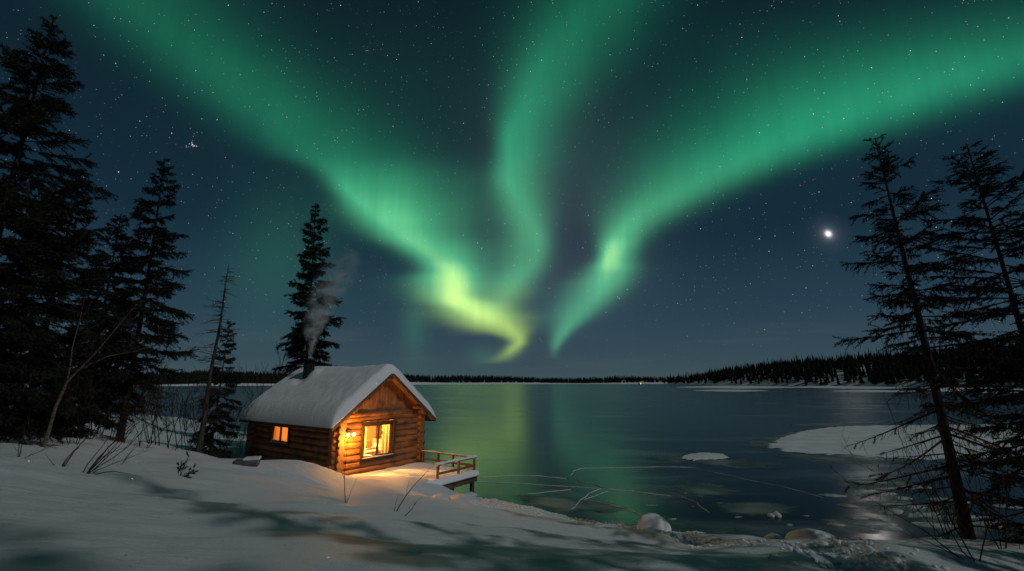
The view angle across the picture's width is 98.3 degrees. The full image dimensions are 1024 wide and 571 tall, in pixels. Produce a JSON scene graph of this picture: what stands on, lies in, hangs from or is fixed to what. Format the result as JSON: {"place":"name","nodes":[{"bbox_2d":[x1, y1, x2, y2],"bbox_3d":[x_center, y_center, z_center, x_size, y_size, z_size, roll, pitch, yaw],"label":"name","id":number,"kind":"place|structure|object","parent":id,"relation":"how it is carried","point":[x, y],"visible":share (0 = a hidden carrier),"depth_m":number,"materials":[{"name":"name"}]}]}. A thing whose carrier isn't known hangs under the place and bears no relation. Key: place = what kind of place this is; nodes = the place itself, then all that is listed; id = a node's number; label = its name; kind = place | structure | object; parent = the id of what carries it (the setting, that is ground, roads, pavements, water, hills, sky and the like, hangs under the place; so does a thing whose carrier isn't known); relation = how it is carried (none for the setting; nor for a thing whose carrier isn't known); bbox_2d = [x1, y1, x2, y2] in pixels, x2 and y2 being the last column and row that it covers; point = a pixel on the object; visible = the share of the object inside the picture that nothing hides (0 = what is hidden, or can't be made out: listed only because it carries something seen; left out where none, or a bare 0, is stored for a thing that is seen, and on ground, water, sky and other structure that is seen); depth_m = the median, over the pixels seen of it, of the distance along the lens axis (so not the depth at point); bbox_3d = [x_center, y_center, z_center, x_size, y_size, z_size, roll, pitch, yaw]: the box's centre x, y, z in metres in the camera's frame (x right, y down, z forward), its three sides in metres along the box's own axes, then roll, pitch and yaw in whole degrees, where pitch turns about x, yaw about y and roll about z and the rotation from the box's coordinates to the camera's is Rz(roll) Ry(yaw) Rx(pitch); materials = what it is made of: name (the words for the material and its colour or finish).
{"place":"outdoors","nodes":[
{"label":"outdoors","id":0,"kind":"place"},
{"bbox_2d":[27,382,274,386],"bbox_3d":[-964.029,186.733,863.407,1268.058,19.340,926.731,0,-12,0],"label":"hills","id":1,"kind":"structure","parent":0,"point":[254,384],"depth_m":778.34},
{"bbox_2d":[50,370,289,383],"bbox_3d":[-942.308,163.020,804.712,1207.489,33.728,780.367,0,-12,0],"label":"shore forest","id":2,"kind":"object","parent":1,"relation":"on","point":[251,375],"visible":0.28,"depth_m":817.41,"materials":[{"name":"plant"}]},
{"bbox_2d":[0,413,1023,570],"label":"snow ground","id":3,"kind":"structure","parent":0,"point":[152,510],"depth_m":7.48,"materials":[{"name":"snow"}]},
{"bbox_2d":[13,413,55,457],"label":"willow sticks","id":4,"kind":"object","parent":3,"relation":"on","point":[22,442],"visible":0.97,"depth_m":10.45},
{"bbox_2d":[0,170,78,445],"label":"spruce tree","id":5,"kind":"object","parent":3,"relation":"on","point":[14,290],"visible":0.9,"depth_m":14.36,"materials":[{"name":"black plant"}]},
{"bbox_2d":[21,363,86,440],"bbox_3d":[-16.602,4.158,15.792,2.192,2.839,1.276,10,-16,-37],"label":"bare shrub","id":6,"kind":"object","parent":3,"relation":"on","point":[68,385],"visible":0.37,"depth_m":15.93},
{"bbox_2d":[0,172,118,438],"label":"spruce tree","id":7,"kind":"object","parent":3,"relation":"on","point":[87,275],"visible":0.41,"depth_m":17.82,"materials":[{"name":"black plant"}]},
{"bbox_2d":[0,13,138,444],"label":"spruce tree","id":8,"kind":"object","parent":3,"relation":"on","point":[27,112],"visible":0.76,"depth_m":16.91,"materials":[{"name":"black plant"}]},
{"bbox_2d":[46,427,95,466],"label":"willow sticks","id":9,"kind":"object","parent":3,"relation":"on","point":[68,459],"visible":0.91,"depth_m":10.47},
{"bbox_2d":[46,351,99,436],"bbox_3d":[-17.444,4.230,17.279,1.720,3.699,2.469,6,-14,-24],"label":"bare shrub","id":10,"kind":"object","parent":3,"relation":"on","point":[92,387],"visible":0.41,"depth_m":17.73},
{"bbox_2d":[58,381,95,444],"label":"bare shrub","id":11,"kind":"object","parent":3,"relation":"on","point":[66,403],"visible":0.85,"depth_m":15.77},
{"bbox_2d":[34,214,146,433],"bbox_3d":[-20.605,1.873,22.233,4.478,11.652,4.201,-3,-13,14],"label":"spruce tree","id":12,"kind":"object","parent":3,"relation":"on","point":[113,265],"visible":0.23,"depth_m":22.29,"materials":[{"name":"black plant"}]},
{"bbox_2d":[76,374,121,438],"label":"bare shrub","id":13,"kind":"object","parent":3,"relation":"on","point":[90,403],"visible":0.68,"depth_m":18.57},
{"bbox_2d":[82,339,124,434],"bbox_3d":[-18.814,4.592,20.203,2.179,4.686,3.128,7,-14,-29],"label":"bare shrub","id":14,"kind":"object","parent":3,"relation":"on","point":[104,403],"visible":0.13,"depth_m":20.05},
{"bbox_2d":[23,276,185,447],"bbox_3d":[-13.221,2.314,14.359,4.095,5.807,2.302,6,-14,-27],"label":"birch tree","id":15,"kind":"object","parent":3,"relation":"on","point":[49,428],"visible":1,"depth_m":14.35,"materials":[{"name":"brown plant"}]},
{"bbox_2d":[83,400,151,474],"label":"willow sticks","id":16,"kind":"object","parent":3,"relation":"on","point":[94,464],"visible":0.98,"depth_m":10.21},
{"bbox_2d":[96,388,153,442],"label":"bare shrub","id":17,"kind":"object","parent":3,"relation":"on","point":[132,413],"visible":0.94,"depth_m":18.12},
{"bbox_2d":[90,357,164,439],"bbox_3d":[-17.349,5.030,19.884,2.544,3.903,1.338,8,-15,-34],"label":"bare shrub","id":18,"kind":"object","parent":3,"relation":"on","point":[115,404],"visible":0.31,"depth_m":19.38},
{"bbox_2d":[63,158,198,441],"bbox_3d":[-16.933,0.431,20.519,5.313,13.689,4.544,-7,-14,28],"label":"spruce tree","id":19,"kind":"object","parent":3,"relation":"on","point":[133,266],"visible":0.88,"depth_m":20.08,"materials":[{"name":"black plant"}]},
{"bbox_2d":[120,387,184,448],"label":"bare shrub","id":20,"kind":"object","parent":3,"relation":"on","point":[144,403],"visible":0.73,"depth_m":19.28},
{"bbox_2d":[130,360,174,442],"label":"bare shrub","id":21,"kind":"object","parent":3,"relation":"on","point":[148,406],"visible":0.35,"depth_m":21.27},
{"bbox_2d":[139,365,207,446],"bbox_3d":[-19.293,6.826,25.030,3.375,4.960,1.843,4,-13,-18],"label":"bare shrub","id":22,"kind":"object","parent":3,"relation":"on","point":[172,406],"visible":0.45,"depth_m":25.25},
{"bbox_2d":[145,382,211,450],"bbox_3d":[-15.859,6.170,21.044,2.304,3.453,1.606,2,-12,-8],"label":"bare shrub","id":23,"kind":"object","parent":3,"relation":"on","point":[167,428],"visible":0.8,"depth_m":21.04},
{"bbox_2d":[176,451,197,477],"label":"spruce seedling","id":24,"kind":"object","parent":3,"relation":"on","point":[186,475],"visible":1,"depth_m":12.10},
{"bbox_2d":[174,390,209,450],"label":"bare shrub","id":25,"kind":"object","parent":3,"relation":"on","point":[184,417],"visible":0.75,"depth_m":23.80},
{"bbox_2d":[155,366,230,450],"bbox_3d":[-16.679,6.398,23.048,3.222,4.735,1.759,2,-13,-8],"label":"bare shrub","id":26,"kind":"object","parent":3,"relation":"on","point":[185,402],"visible":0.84,"depth_m":23.33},
{"bbox_2d":[184,382,207,433],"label":"bare shrub","id":27,"kind":"object","parent":3,"relation":"on","point":[195,404],"visible":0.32,"depth_m":27.59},
{"bbox_2d":[177,265,241,452],"bbox_3d":[-15.906,3.865,23.767,3.057,10.283,2.891,-12,-17,44],"label":"dead tree","id":28,"kind":"object","parent":3,"relation":"on","point":[207,391],"visible":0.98,"depth_m":23.50,"materials":[{"name":"plant"}]},
{"bbox_2d":[187,407,242,456],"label":"bare shrub","id":29,"kind":"object","parent":3,"relation":"on","point":[210,427],"visible":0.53,"depth_m":25.82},
{"bbox_2d":[188,320,243,458],"bbox_3d":[-17.265,6.195,26.328,2.855,8.375,2.433,-5,-13,20],"label":"spruce tree","id":30,"kind":"object","parent":3,"relation":"on","point":[228,383],"visible":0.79,"depth_m":26.13,"materials":[{"name":"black plant"}]},
{"bbox_2d":[220,423,250,457],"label":"bare shrub","id":31,"kind":"object","parent":3,"relation":"on","point":[236,443],"visible":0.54,"depth_m":26.70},
{"bbox_2d":[218,383,262,457],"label":"bare shrub","id":32,"kind":"object","parent":3,"relation":"on","point":[233,413],"visible":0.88,"depth_m":25.89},
{"bbox_2d":[238,410,247,453],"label":"bare shrub","id":33,"kind":"object","parent":3,"relation":"on","point":[243,432],"visible":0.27,"depth_m":28.36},
{"bbox_2d":[232,456,261,466],"bbox_3d":[-9.746,6.485,16.276,0.860,0.320,0.540,4,-13,-20],"label":"flat stone","id":34,"kind":"object","parent":3,"relation":"on","point":[251,461],"visible":0.91,"depth_m":16.10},
{"bbox_2d":[232,341,303,398],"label":"bare sapling","id":35,"kind":"object","parent":3,"relation":"on","point":[257,380],"visible":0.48,"depth_m":42.66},
{"bbox_2d":[271,203,346,383],"bbox_3d":[-16.052,3.158,35.995,6.060,21.021,6.465,0,-12,0],"label":"spruce tree","id":36,"kind":"object","parent":3,"relation":"on","point":[299,340],"visible":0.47,"depth_m":36.05,"materials":[{"name":"black plant"}]},
{"bbox_2d":[239,358,436,474],"bbox_3d":[-10.716,7.915,27.387,9.704,6.808,7.260,-9,-15,34],"label":"log cabin","id":37,"kind":"object","parent":3,"relation":"on","point":[317,411],"visible":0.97,"depth_m":24.99,"materials":[{"name":"brown wood"}]},
{"bbox_2d":[273,426,282,439],"bbox_3d":[-13.649,8.626,25.891,0.870,0.860,0.120,-9,-15,34],"label":"curtain","id":38,"kind":"object","parent":37,"relation":"hanging from","point":[276,433],"visible":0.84,"depth_m":25.96,"materials":[{"name":"brown fabric"}]},
{"bbox_2d":[267,425,290,447],"bbox_3d":[-13.298,8.612,25.596,2.320,1.320,0.530,-9,-15,34],"label":"window","id":39,"kind":"structure","parent":37,"relation":"in","point":[277,443],"depth_m":25.48,"materials":[{"name":"brown wood"}]},
{"bbox_2d":[281,427,287,440],"bbox_3d":[-12.906,8.513,25.379,0.870,0.860,0.120,-9,-15,34],"label":"curtain","id":40,"kind":"object","parent":37,"relation":"hanging from","point":[284,433],"visible":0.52,"depth_m":25.48,"materials":[{"name":"brown fabric"}]},
{"bbox_2d":[363,427,366,455],"bbox_3d":[-8.042,8.409,23.944,0.120,1.630,0.340,-9,-15,34],"label":"curtain","id":41,"kind":"object","parent":37,"relation":"hanging from","point":[365,441],"visible":0.21,"depth_m":24.05,"materials":[{"name":"yellow fabric"}]},
{"bbox_2d":[365,438,381,454],"bbox_3d":[-8.626,9.836,26.158,1.500,1.250,2.120,-9,-15,34],"label":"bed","id":42,"kind":"object","parent":37,"relation":"in","point":[371,450],"visible":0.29,"depth_m":26.15,"materials":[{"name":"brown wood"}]},
{"bbox_2d":[366,440,371,447],"bbox_3d":[-8.411,9.252,25.805,0.200,0.440,0.440,-20,-21,31],"label":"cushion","id":43,"kind":"object","parent":42,"relation":"on","point":[368,443],"visible":0.61,"depth_m":25.76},
{"bbox_2d":[359,420,397,463],"bbox_3d":[-7.474,8.571,24.475,0.530,2.080,2.440,-9,-15,34],"label":"window","id":44,"kind":"structure","parent":37,"relation":"in","point":[392,428],"depth_m":24.43,"materials":[{"name":"brown wood"}]},
{"bbox_2d":[381,424,389,452],"bbox_3d":[-7.186,8.669,25.130,0.120,1.630,0.510,-9,-15,34],"label":"curtain","id":45,"kind":"object","parent":37,"relation":"hanging from","point":[385,438],"visible":0.92,"depth_m":25.12,"materials":[{"name":"yellow fabric"}]},
{"bbox_2d":[334,411,367,502],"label":"dry weed","id":46,"kind":"object","parent":3,"relation":"on","point":[344,469],"visible":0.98,"depth_m":12.41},
{"bbox_2d":[394,468,429,510],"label":"dry weed","id":47,"kind":"object","parent":3,"relation":"on","point":[408,492],"visible":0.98,"depth_m":11.15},
{"bbox_2d":[349,450,479,490],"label":"deck","id":48,"kind":"structure","parent":3,"relation":"on","point":[451,477],"depth_m":23.44,"materials":[{"name":"brown wood"}]},
{"bbox_2d":[432,493,448,499],"bbox_3d":[-3.245,9.611,20.007,0.924,0.341,0.806,2,-13,-9],"label":"snow covered boulder","id":49,"kind":"object","parent":3,"relation":"on","point":[442,496],"visible":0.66,"depth_m":19.86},
{"bbox_2d":[449,494,477,504],"bbox_3d":[-2.277,9.674,19.982,1.580,0.501,1.134,-4,-13,19],"label":"snow covered boulder","id":50,"kind":"object","parent":3,"relation":"on","point":[467,498],"visible":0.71,"depth_m":19.74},
{"bbox_2d":[488,498,497,503],"bbox_3d":[-0.888,10.168,20.900,0.520,0.215,0.490,5,-13,-20],"label":"snow covered boulder","id":51,"kind":"object","parent":3,"relation":"on","point":[492,500],"visible":0.9,"depth_m":20.77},
{"bbox_2d":[637,513,671,531],"bbox_3d":[5.244,8.907,16.395,1.256,0.846,1.130,-2,-13,11],"label":"snow covered boulder","id":52,"kind":"object","parent":3,"relation":"on","point":[653,521],"visible":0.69,"depth_m":16.17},
{"bbox_2d":[478,497,949,570],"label":"snow clods","id":53,"kind":"object","parent":3,"relation":"on","point":[866,555],"visible":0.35,"depth_m":6.51,"materials":[{"name":"snow"}]},
{"bbox_2d":[764,533,783,538],"bbox_3d":[9.654,9.313,16.284,0.740,0.304,0.708,1,-12,-5],"label":"snow covered boulder","id":54,"kind":"object","parent":3,"relation":"on","point":[773,536],"visible":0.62,"depth_m":16.22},
{"bbox_2d":[784,528,835,538],"bbox_3d":[10.738,9.035,15.605,2.019,0.802,1.444,-4,-13,19],"label":"snow covered boulder","id":55,"kind":"object","parent":3,"relation":"on","point":[807,533],"visible":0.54,"depth_m":15.54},
{"bbox_2d":[841,392,949,539],"bbox_3d":[9.546,4.498,11.096,2.296,3.679,1.101,0,-12,0],"label":"dry weed","id":56,"kind":"object","parent":3,"relation":"on","point":[907,486],"visible":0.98,"depth_m":11.05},
{"bbox_2d":[829,428,1022,561],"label":"dry weed","id":57,"kind":"object","parent":3,"relation":"on","point":[946,522],"visible":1,"depth_m":6.45,"materials":[{"name":"plant"}]},
{"bbox_2d":[832,133,1023,548],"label":"spruce tree","id":58,"kind":"object","parent":3,"relation":"on","point":[964,523],"visible":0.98,"depth_m":11.66,"materials":[{"name":"black plant"}]},
{"bbox_2d":[911,140,1023,542],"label":"spruce tree","id":59,"kind":"object","parent":3,"relation":"on","point":[1015,366],"visible":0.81,"depth_m":13.75,"materials":[{"name":"black plant"}]},
{"bbox_2d":[938,391,1022,548],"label":"dry weed","id":60,"kind":"object","parent":3,"relation":"on","point":[1001,498],"visible":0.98,"depth_m":9.77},
{"bbox_2d":[967,394,1023,543],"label":"spruce tree","id":61,"kind":"object","parent":3,"relation":"on","point":[1021,402],"visible":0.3,"depth_m":11.76,"materials":[{"name":"black plant"}]},
{"bbox_2d":[0,0,1023,379],"label":"sky","id":62,"kind":"structure","parent":0,"point":[546,189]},
{"bbox_2d":[9,384,1023,543],"bbox_3d":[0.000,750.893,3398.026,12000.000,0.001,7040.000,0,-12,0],"label":"lake ice","id":63,"kind":"structure","parent":0,"point":[562,432],"depth_m":39.43,"materials":[{"name":"ice"}]},
{"bbox_2d":[479,475,565,478],"bbox_3d":[0.602,11.727,27.149,5.377,0.024,0.843,0,-12,1],"label":"ice crack","id":64,"kind":"object","parent":63,"relation":"on","point":[518,475],"visible":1,"depth_m":27.45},
{"bbox_2d":[518,495,621,512],"bbox_3d":[2.459,10.378,20.977,5.872,0.005,2.930,-5,-13,23],"label":"thin ice sheet","id":65,"kind":"object","parent":63,"relation":"on","point":[564,505],"visible":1,"depth_m":20.97,"materials":[{"name":"ice"}]},
{"bbox_2d":[493,482,669,495],"bbox_3d":[3.111,11.124,24.398,10.752,0.024,0.568,-4,-13,17],"label":"ice crack","id":66,"kind":"object","parent":63,"relation":"on","point":[582,487],"visible":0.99,"depth_m":24.38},
{"bbox_2d":[571,466,822,497],"bbox_3d":[10.798,11.829,27.611,13.417,0.024,6.149,-6,-14,24],"label":"ice crack","id":67,"kind":"object","parent":63,"relation":"on","point":[715,472],"visible":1,"depth_m":27.36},
{"bbox_2d":[669,482,738,496],"bbox_3d":[10.484,11.078,24.170,3.836,0.005,3.804,4,-13,-17],"label":"thin ice sheet","id":68,"kind":"object","parent":63,"relation":"on","point":[698,489],"visible":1,"depth_m":24.02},
{"bbox_2d":[682,452,727,460],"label":"snow sheet","id":69,"kind":"object","parent":63,"relation":"on","point":[702,455],"visible":1,"depth_m":33.99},
{"bbox_2d":[651,456,773,469],"bbox_3d":[14.627,13.031,33.080,9.604,0.008,5.700,-9,-15,35],"label":"thin ice sheet","id":70,"kind":"object","parent":63,"relation":"on","point":[740,463],"visible":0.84,"depth_m":31.98,"materials":[{"name":"ice"}]},
{"bbox_2d":[693,389,768,391],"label":"snow sheet","id":71,"kind":"object","parent":63,"relation":"on","point":[729,390],"visible":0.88,"depth_m":319.20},
{"bbox_2d":[682,386,793,388],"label":"snow sheet","id":72,"kind":"object","parent":63,"relation":"on","point":[745,387],"visible":0.83,"depth_m":513.53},
{"bbox_2d":[718,502,796,514],"bbox_3d":[11.435,10.238,20.336,4.224,0.005,2.848,0,-12,0],"label":"thin ice sheet","id":73,"kind":"object","parent":63,"relation":"on","point":[762,508],"visible":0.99,"depth_m":20.46,"materials":[{"name":"ice"}]},
{"bbox_2d":[744,432,794,447],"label":"thin ice sheet","id":74,"kind":"object","parent":63,"relation":"on","point":[765,442],"visible":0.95,"depth_m":43.39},
{"bbox_2d":[773,511,781,516],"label":"ice block","id":75,"kind":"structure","parent":63,"relation":"on","point":[776,514],"depth_m":19.07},
{"bbox_2d":[818,494,846,496],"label":"ice lump","id":76,"kind":"object","parent":63,"relation":"on","point":[834,495],"visible":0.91,"depth_m":22.53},
{"bbox_2d":[826,523,845,525],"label":"ice lump","id":77,"kind":"object","parent":63,"relation":"on","point":[837,524],"visible":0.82,"depth_m":17.92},
{"bbox_2d":[784,421,892,426],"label":"thin ice sheet","id":78,"kind":"object","parent":63,"relation":"on","point":[840,423],"visible":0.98,"depth_m":62.46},
{"bbox_2d":[779,454,904,463],"bbox_3d":[24.261,13.073,33.268,9.674,0.005,4.559,-9,-15,35],"label":"thin ice sheet","id":79,"kind":"object","parent":63,"relation":"on","point":[834,459],"visible":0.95,"depth_m":33.23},
{"bbox_2d":[837,504,858,507],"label":"ice lump","id":80,"kind":"object","parent":63,"relation":"on","point":[848,505],"visible":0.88,"depth_m":20.63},
{"bbox_2d":[823,516,885,533],"bbox_3d":[14.232,9.764,18.175,3.846,0.005,2.118,7,-14,-28],"label":"thin ice sheet","id":81,"kind":"object","parent":63,"relation":"on","point":[847,522],"visible":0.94,"depth_m":18.14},
{"bbox_2d":[848,516,868,518],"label":"ice lump","id":82,"kind":"object","parent":63,"relation":"on","point":[858,517],"visible":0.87,"depth_m":18.84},
{"bbox_2d":[794,386,926,388],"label":"snow sheet","id":83,"kind":"object","parent":63,"relation":"on","point":[863,387],"visible":0.56,"depth_m":513.44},
{"bbox_2d":[851,476,877,477],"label":"ice lump","id":84,"kind":"object","parent":63,"relation":"on","point":[864,477],"visible":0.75,"depth_m":26.96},
{"bbox_2d":[856,481,886,482],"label":"ice lump","id":85,"kind":"object","parent":63,"relation":"on","point":[869,481],"visible":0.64,"depth_m":25.78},
{"bbox_2d":[839,478,910,488],"bbox_3d":[20.791,11.314,25.245,5.574,0.005,3.421,0,-12,0],"label":"thin ice sheet","id":86,"kind":"object","parent":63,"relation":"on","point":[883,485],"visible":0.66,"depth_m":25.08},
{"bbox_2d":[852,520,897,525],"bbox_3d":[14.838,9.726,18.034,2.051,0.215,0.673,-1,-12,5],"label":"ice lump","id":87,"kind":"object","parent":63,"relation":"on","point":[867,523],"visible":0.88,"depth_m":17.95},
{"bbox_2d":[838,390,911,391],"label":"snow sheet","id":88,"kind":"object","parent":63,"relation":"on","point":[872,391],"visible":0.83,"depth_m":285.10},
{"bbox_2d":[856,492,895,496],"bbox_3d":[18.751,10.800,22.873,2.888,0.158,0.715,2,-13,-10],"label":"ice lump","id":89,"kind":"object","parent":63,"relation":"on","point":[865,494],"visible":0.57,"depth_m":22.69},
{"bbox_2d":[870,525,902,530],"bbox_3d":[14.817,9.658,17.649,1.691,0.140,1.019,5,-13,-21],"label":"ice lump","id":90,"kind":"object","parent":63,"relation":"on","point":[884,527],"visible":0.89,"depth_m":17.50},
{"bbox_2d":[876,487,896,489],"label":"ice lump","id":91,"kind":"object","parent":63,"relation":"on","point":[885,488],"visible":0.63,"depth_m":24.05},
{"bbox_2d":[879,508,903,513],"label":"ice lump","id":92,"kind":"object","parent":63,"relation":"on","point":[897,511],"visible":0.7,"depth_m":19.62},
{"bbox_2d":[768,424,1023,459],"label":"snow sheet","id":93,"kind":"object","parent":63,"relation":"on","point":[828,440],"visible":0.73,"depth_m":43.05,"materials":[{"name":"snow"}]},
{"bbox_2d":[889,496,911,499],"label":"ice lump","id":94,"kind":"object","parent":63,"relation":"on","point":[899,497],"visible":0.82,"depth_m":22.01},
{"bbox_2d":[881,503,926,508],"bbox_3d":[18.424,10.325,20.715,2.128,0.162,0.968,-3,-13,11],"label":"ice lump","id":95,"kind":"object","parent":63,"relation":"on","point":[910,506],"visible":0.52,"depth_m":20.55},
{"bbox_2d":[855,500,953,517],"bbox_3d":[18.300,10.295,20.597,6.230,0.005,3.118,5,-13,-22],"label":"thin ice sheet","id":96,"kind":"object","parent":63,"relation":"on","point":[876,509],"visible":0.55,"depth_m":20.47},
{"bbox_2d":[901,486,931,488],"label":"ice lump","id":97,"kind":"object","parent":63,"relation":"on","point":[919,487],"visible":0.38,"depth_m":24.27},
{"bbox_2d":[908,512,937,517],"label":"ice lump","id":98,"kind":"object","parent":63,"relation":"on","point":[916,514],"visible":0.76,"depth_m":19.20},
{"bbox_2d":[911,522,952,526],"bbox_3d":[17.119,9.730,17.979,1.783,0.144,0.766,-2,-12,8],"label":"ice lump","id":99,"kind":"object","parent":63,"relation":"on","point":[924,524],"visible":0.69,"depth_m":17.91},
{"bbox_2d":[925,498,969,502],"bbox_3d":[21.319,10.515,21.634,1.950,0.214,0.676,-4,-13,16],"label":"ice lump","id":100,"kind":"object","parent":63,"relation":"on","point":[931,499],"visible":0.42,"depth_m":21.64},
{"bbox_2d":[930,515,987,518],"bbox_3d":[19.241,9.967,19.032,2.944,0.127,0.703,0,-12,-2],"label":"ice lump","id":101,"kind":"object","parent":63,"relation":"on","point":[972,516],"visible":0.27,"depth_m":18.96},
{"bbox_2d":[917,517,1023,535],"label":"thin ice sheet","id":102,"kind":"object","parent":63,"relation":"on","point":[978,531],"visible":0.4,"depth_m":18.01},
{"bbox_2d":[928,388,1022,392],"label":"snow sheet","id":103,"kind":"object","parent":63,"relation":"on","point":[941,389],"visible":0.09,"depth_m":365.25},
{"bbox_2d":[973,521,1002,527],"bbox_3d":[19.290,9.738,17.984,2.695,0.113,1.227,1,-12,-6],"label":"ice lump","id":104,"kind":"object","parent":63,"relation":"on","point":[979,523],"visible":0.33,"depth_m":18.03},
{"bbox_2d":[992,504,1022,508],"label":"ice lump","id":105,"kind":"object","parent":63,"relation":"on","point":[1002,506],"visible":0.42,"depth_m":20.51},
{"bbox_2d":[410,380,667,384],"bbox_3d":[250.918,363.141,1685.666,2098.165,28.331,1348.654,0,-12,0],"label":"hills","id":106,"kind":"structure","parent":0,"point":[469,382],"depth_m":1583.51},
{"bbox_2d":[404,373,687,382],"bbox_3d":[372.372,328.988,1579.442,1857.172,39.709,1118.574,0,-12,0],"label":"forest","id":107,"kind":"object","parent":106,"relation":"on","point":[479,379],"visible":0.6,"depth_m":1670.97,"materials":[{"name":"plant"}]},
{"bbox_2d":[667,361,1023,388],"bbox_3d":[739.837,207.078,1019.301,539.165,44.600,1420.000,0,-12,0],"label":"peninsula terrain","id":108,"kind":"structure","parent":0,"point":[794,382],"depth_m":763.96,"materials":[{"name":"plant"}]},
{"bbox_2d":[824,368,829,383],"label":"distant spruce","id":109,"kind":"object","parent":108,"relation":"on","point":[826,378],"visible":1,"depth_m":744.95,"materials":[{"name":"black plant"}]},
{"bbox_2d":[843,364,848,381],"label":"distant spruce","id":110,"kind":"object","parent":108,"relation":"on","point":[846,378],"visible":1,"depth_m":721.73,"materials":[{"name":"black plant"}]},
{"bbox_2d":[670,340,1022,382],"bbox_3d":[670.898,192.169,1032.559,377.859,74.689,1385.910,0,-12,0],"label":"headland forest","id":111,"kind":"object","parent":108,"relation":"on","point":[831,363],"visible":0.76,"depth_m":808.75,"materials":[{"name":"plant"}]},
{"bbox_2d":[858,369,864,383],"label":"distant spruce","id":112,"kind":"object","parent":108,"relation":"on","point":[860,379],"visible":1,"depth_m":688.11,"materials":[{"name":"black plant"}]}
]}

